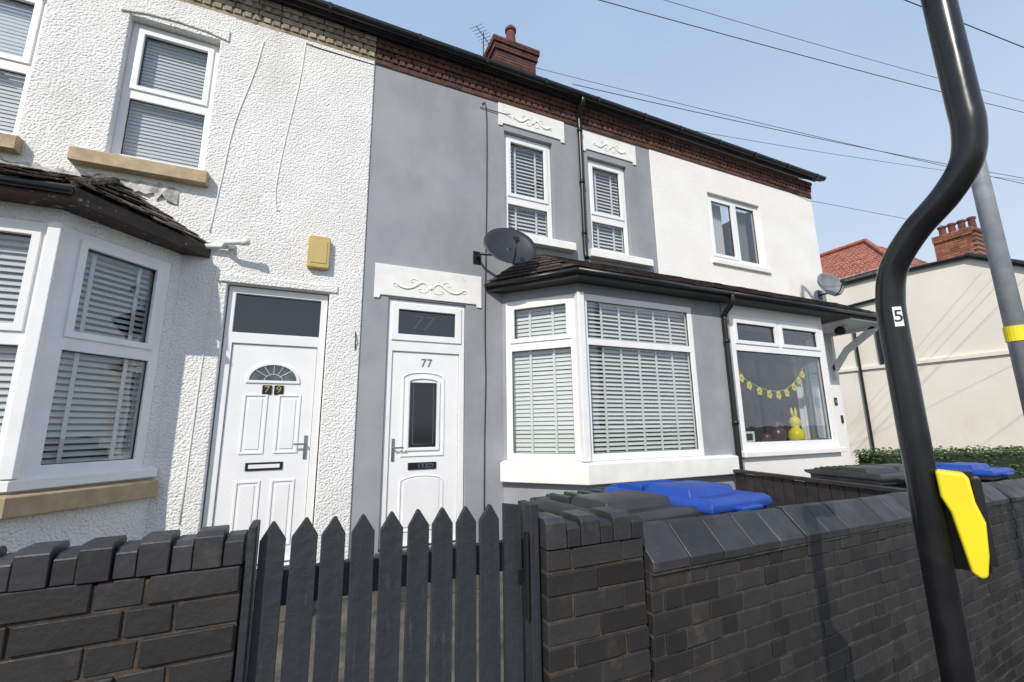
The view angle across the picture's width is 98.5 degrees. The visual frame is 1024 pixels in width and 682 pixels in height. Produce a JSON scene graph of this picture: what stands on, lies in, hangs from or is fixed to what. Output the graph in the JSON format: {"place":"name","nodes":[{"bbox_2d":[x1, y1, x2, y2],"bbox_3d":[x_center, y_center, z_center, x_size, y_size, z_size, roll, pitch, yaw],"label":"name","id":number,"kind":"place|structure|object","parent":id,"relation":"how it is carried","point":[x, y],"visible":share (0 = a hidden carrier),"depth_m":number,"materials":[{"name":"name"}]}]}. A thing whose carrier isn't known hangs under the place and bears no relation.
{"place":"outdoors","nodes":[
{"label":"outdoors","id":0,"kind":"place"},
{"bbox_2d":[246,571,503,681],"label":"yard","id":1,"kind":"structure","parent":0,"point":[342,642],"depth_m":3.20,"materials":[{"name":"concrete"}]},
{"bbox_2d":[0,0,378,568],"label":"terraced house","id":2,"kind":"structure","parent":1,"relation":"on","point":[184,184],"depth_m":4.31,"materials":[{"name":"paint"}]},
{"bbox_2d":[0,0,46,134],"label":"window","id":3,"kind":"structure","parent":2,"relation":"in","point":[11,63],"depth_m":4.14,"materials":[{"name":"white plastic"}]},
{"bbox_2d":[0,156,210,552],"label":"bay window","id":4,"kind":"structure","parent":2,"relation":"in","point":[66,217],"depth_m":3.42,"materials":[{"name":"white plastic"}]},
{"bbox_2d":[111,23,219,169],"bbox_3d":[-3.554,-2.480,4.600,0.770,1.560,0.141,4,-12,-24],"label":"window","id":5,"kind":"structure","parent":2,"relation":"in","point":[132,92],"depth_m":4.60,"materials":[{"name":"white plastic"}]},
{"bbox_2d":[213,343,316,560],"bbox_3d":[-2.405,1.057,4.335,0.769,2.057,0.114,4,-12,-24],"label":"door","id":6,"kind":"structure","parent":2,"relation":"in","point":[264,464],"depth_m":4.35,"materials":[{"name":"white plastic"}]},
{"bbox_2d":[251,565,288,626],"bbox_3d":[-2.224,2.157,3.728,0.970,0.260,0.670,4,-12,-24],"label":"door step","id":7,"kind":"object","parent":1,"relation":"on","point":[282,613],"depth_m":3.53,"materials":[{"name":"concrete"}]},
{"bbox_2d":[375,544,478,601],"bbox_3d":[-0.802,2.264,4.373,1.000,0.260,0.690,4,-12,-24],"label":"door step","id":8,"kind":"object","parent":1,"relation":"on","point":[403,589],"depth_m":4.10,"materials":[{"name":"concrete"}]},
{"bbox_2d":[348,20,743,558],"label":"terraced house","id":9,"kind":"structure","parent":1,"relation":"on","point":[494,382],"depth_m":5.47,"materials":[{"name":"paint"}]},
{"bbox_2d":[386,351,457,543],"bbox_3d":[-0.984,1.155,4.959,0.779,2.067,0.114,4,-12,-24],"label":"door","id":10,"kind":"structure","parent":9,"relation":"in","point":[423,426],"depth_m":4.97,"materials":[{"name":"white plastic"}]},
{"bbox_2d":[470,24,490,55],"bbox_3d":[-0.655,-6.591,9.875,0.297,0.750,0.614,-6,-12,23],"label":"television aerial","id":11,"kind":"object","parent":9,"relation":"attached to","point":[483,34],"visible":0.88,"depth_m":9.89,"materials":[{"name":"black metal"}]},
{"bbox_2d":[473,228,535,264],"bbox_3d":[-0.153,-1.126,5.367,0.809,0.568,0.482,-6,-12,26],"label":"satellite dish","id":12,"kind":"object","parent":9,"relation":"attached to","point":[511,246],"visible":1,"depth_m":5.35,"materials":[{"name":"metal"}]},
{"bbox_2d":[504,134,552,238],"bbox_3d":[0.200,-2.136,6.251,0.752,1.522,0.141,4,-12,-24],"label":"window","id":13,"kind":"structure","parent":9,"relation":"in","point":[515,200],"depth_m":6.26,"materials":[{"name":"white plastic"}]},
{"bbox_2d":[587,159,628,254],"bbox_3d":[1.435,-2.010,6.795,0.722,1.512,0.141,4,-12,-24],"label":"window","id":14,"kind":"structure","parent":9,"relation":"in","point":[598,218],"depth_m":6.81,"materials":[{"name":"white plastic"}]},
{"bbox_2d":[484,253,739,503],"bbox_3d":[1.330,0.699,5.551,3.269,3.888,1.095,4,-12,-24],"label":"bay window","id":15,"kind":"structure","parent":9,"relation":"in","point":[545,282],"depth_m":5.39,"materials":[{"name":"white plastic"}]},
{"bbox_2d":[538,68,1023,183],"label":"overhead cable","id":16,"kind":"object","parent":9,"relation":"attached to","point":[758,122],"visible":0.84,"depth_m":9.97,"materials":[{"name":"black plastic"}]},
{"bbox_2d":[573,84,1020,177],"bbox_3d":[7.387,-3.814,8.723,13.545,0.456,0.012,3,-12,-17],"label":"overhead cable","id":17,"kind":"object","parent":9,"relation":"attached to","point":[767,127],"visible":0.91,"depth_m":7.75,"materials":[{"name":"black plastic"}]},
{"bbox_2d":[530,487,701,521],"bbox_3d":[0.546,1.365,2.312,0.600,1.090,0.873,5,-13,-29],"label":"wheelie bin","id":18,"kind":"object","parent":1,"relation":"on","point":[645,506],"visible":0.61,"depth_m":2.26,"materials":[{"name":"grey plastic"}]},
{"bbox_2d":[595,479,772,515],"bbox_3d":[0.985,1.374,2.516,0.600,1.090,0.873,9,-15,-34],"label":"wheelie bin","id":19,"kind":"object","parent":1,"relation":"on","point":[704,498],"visible":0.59,"depth_m":2.40,"materials":[{"name":"blue plastic"}]},
{"bbox_2d":[508,118,877,480],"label":"terraced house","id":20,"kind":"structure","parent":1,"relation":"on","point":[760,258],"depth_m":7.52,"materials":[{"name":"paint"}]},
{"bbox_2d":[707,195,763,267],"bbox_3d":[3.934,-1.924,7.981,1.310,1.210,0.253,4,-12,-24],"label":"window","id":21,"kind":"structure","parent":20,"relation":"in","point":[737,226],"depth_m":8.00,"materials":[{"name":"white plastic"}]},
{"bbox_2d":[746,431,754,441],"bbox_3d":[3.363,1.362,6.258,0.200,0.156,0.020,4,-12,-24],"label":"picture frame","id":22,"kind":"object","parent":20,"relation":"on","point":[750,436],"visible":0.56,"depth_m":6.26,"materials":[{"name":"white paint"}]},
{"bbox_2d":[761,433,771,440],"bbox_3d":[3.686,1.399,6.388,0.140,0.130,0.138,4,-12,-24],"label":"vase","id":23,"kind":"object","parent":20,"relation":"on","point":[766,436],"visible":0.75,"depth_m":6.34,"materials":[{"name":"pink ceramic"}]},
{"bbox_2d":[738,367,804,399],"bbox_3d":[3.882,0.607,6.591,1.590,0.526,0.014,4,-12,-24],"label":"bunting","id":24,"kind":"object","parent":20,"relation":"attached to","point":[786,391],"visible":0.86,"depth_m":6.58,"materials":[{"name":"yellow paper"}]},
{"bbox_2d":[769,421,786,440],"bbox_3d":[3.913,1.332,6.506,0.220,0.300,0.217,4,-12,-24],"label":"vase","id":25,"kind":"object","parent":20,"relation":"on","point":[777,431],"visible":0.84,"depth_m":6.44,"materials":[{"name":"pink ceramic"}]},
{"bbox_2d":[687,278,877,480],"bbox_3d":[4.604,0.939,7.002,3.910,3.888,1.078,4,-12,-24],"label":"bay window","id":26,"kind":"structure","parent":20,"relation":"in","point":[808,319],"depth_m":6.73,"materials":[{"name":"white plastic"}]},
{"bbox_2d":[788,408,805,439],"bbox_3d":[4.294,1.263,6.696,0.230,0.499,0.227,4,-12,-24],"label":"rabbit ornament","id":27,"kind":"object","parent":20,"relation":"on","point":[796,432],"visible":0.88,"depth_m":6.64,"materials":[{"name":"yellow ceramic"}]},
{"bbox_2d":[810,378,826,437],"bbox_3d":[5.497,1.666,7.881,0.580,2.015,0.050,4,-12,-24],"label":"curtain","id":28,"kind":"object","parent":20,"relation":"in","point":[814,381],"depth_m":7.96,"materials":[{"name":"white fabric"}]},
{"bbox_2d":[817,273,846,298],"bbox_3d":[5.952,-1.044,8.228,0.427,0.498,0.556,-8,-13,33],"label":"satellite dish","id":29,"kind":"object","parent":20,"relation":"attached to","point":[830,284],"visible":1,"depth_m":8.24,"materials":[{"name":"grey metal"}]},
{"bbox_2d":[697,131,1023,180],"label":"overhead cable","id":30,"kind":"object","parent":20,"relation":"attached to","point":[831,153],"visible":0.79,"depth_m":8.35,"materials":[{"name":"black plastic"}]},
{"bbox_2d":[814,201,977,232],"bbox_3d":[9.906,-2.949,10.830,8.265,0.500,0.010,4,-12,-22],"label":"overhead cable","id":31,"kind":"object","parent":20,"relation":"attached to","point":[887,215],"visible":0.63,"depth_m":10.19,"materials":[{"name":"black plastic"}]},
{"bbox_2d":[733,469,906,507],"bbox_3d":[3.128,1.895,4.529,0.095,0.940,2.150,2,-11,-15],"label":"timber fence","id":32,"kind":"object","parent":1,"relation":"on","point":[781,489],"visible":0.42,"depth_m":4.71,"materials":[{"name":"black paint"}]},
{"bbox_2d":[804,465,906,492],"bbox_3d":[3.691,1.862,4.580,0.600,1.090,0.873,3,-12,-19],"label":"wheelie bin","id":33,"kind":"object","parent":1,"relation":"on","point":[880,475],"visible":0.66,"depth_m":4.48,"materials":[{"name":"grey plastic"}]},
{"bbox_2d":[854,463,903,470],"bbox_3d":[4.287,1.946,4.950,0.600,1.090,0.873,5,-13,-28],"label":"wheelie bin","id":34,"kind":"object","parent":1,"relation":"on","point":[898,467],"visible":0.09,"depth_m":4.94,"materials":[{"name":"grey plastic"}]},
{"bbox_2d":[853,445,1023,479],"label":"hedge","id":35,"kind":"object","parent":1,"relation":"on","point":[1011,457],"visible":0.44,"depth_m":7.80,"materials":[{"name":"green plant"}]},
{"bbox_2d":[936,462,1015,482],"bbox_3d":[5.139,1.946,5.007,0.600,1.090,0.873,5,-12,-27],"label":"wheelie bin","id":36,"kind":"object","parent":1,"relation":"on","point":[984,472],"visible":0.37,"depth_m":4.83,"materials":[{"name":"blue plastic"}]},
{"bbox_2d":[0,0,1023,278],"label":"sky","id":37,"kind":"structure","parent":0,"point":[596,41],"materials":[{"name":"blue"}]},
{"bbox_2d":[599,0,1023,112],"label":"overhead cable","id":38,"kind":"object","parent":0,"point":[781,49],"visible":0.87,"depth_m":6.99,"materials":[{"name":"black plastic"}]},
{"bbox_2d":[665,0,1022,100],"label":"overhead cable","id":39,"kind":"object","parent":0,"point":[816,44],"visible":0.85,"depth_m":7.49,"materials":[{"name":"black plastic"}]},
{"bbox_2d":[904,0,1023,47],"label":"overhead cable","id":40,"kind":"object","parent":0,"point":[975,28],"visible":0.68,"depth_m":5.88,"materials":[{"name":"black plastic"}]},
{"bbox_2d":[971,159,1023,414],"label":"lamp column","id":41,"kind":"structure","parent":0,"point":[1003,278],"depth_m":3.60,"materials":[{"name":"metal"}]},
{"label":"ground","id":42,"kind":"structure","parent":0,"visible":0},
{"bbox_2d":[641,478,1023,681],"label":"boundary wall","id":43,"kind":"structure","parent":42,"relation":"on","point":[829,591],"depth_m":2.15,"materials":[{"name":"grey brick"}]},
{"bbox_2d":[820,216,1023,464],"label":"corner building","id":44,"kind":"structure","parent":42,"relation":"on","point":[967,379],"depth_m":13.98,"materials":[{"name":"beige paint"}]},
{"bbox_2d":[875,331,882,364],"bbox_3d":[12.925,0.035,15.191,0.070,1.490,0.620,4,-12,-24],"label":"window frame","id":45,"kind":"structure","parent":44,"relation":"in","point":[879,352],"depth_m":15.39,"materials":[{"name":"black paint"}]},
{"bbox_2d":[877,329,884,363],"bbox_3d":[12.937,0.056,15.192,0.055,1.410,0.500,4,-12,-24],"label":"window","id":46,"kind":"structure","parent":44,"relation":"in","point":[878,329],"depth_m":15.36,"materials":[{"name":"grey glass"}]},
{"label":"pavement","id":47,"kind":"structure","parent":0,"visible":0},
{"bbox_2d":[0,525,247,681],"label":"boundary wall","id":48,"kind":"structure","parent":47,"relation":"on","point":[159,606],"depth_m":1.03,"materials":[{"name":"grey brick"}]},
{"bbox_2d":[234,500,541,681],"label":"picket gate","id":49,"kind":"structure","parent":48,"relation":"attached to","point":[300,583],"depth_m":1.30,"materials":[{"name":"grey wood"}]},
{"bbox_2d":[538,506,650,681],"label":"gate pier","id":50,"kind":"structure","parent":47,"relation":"on","point":[594,619],"depth_m":1.49,"materials":[{"name":"grey brick"}]},
{"bbox_2d":[875,0,998,681],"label":"cranked sign post","id":51,"kind":"object","parent":47,"relation":"on","point":[951,522],"visible":1,"depth_m":1.23,"materials":[{"name":"black metal"}]}
]}

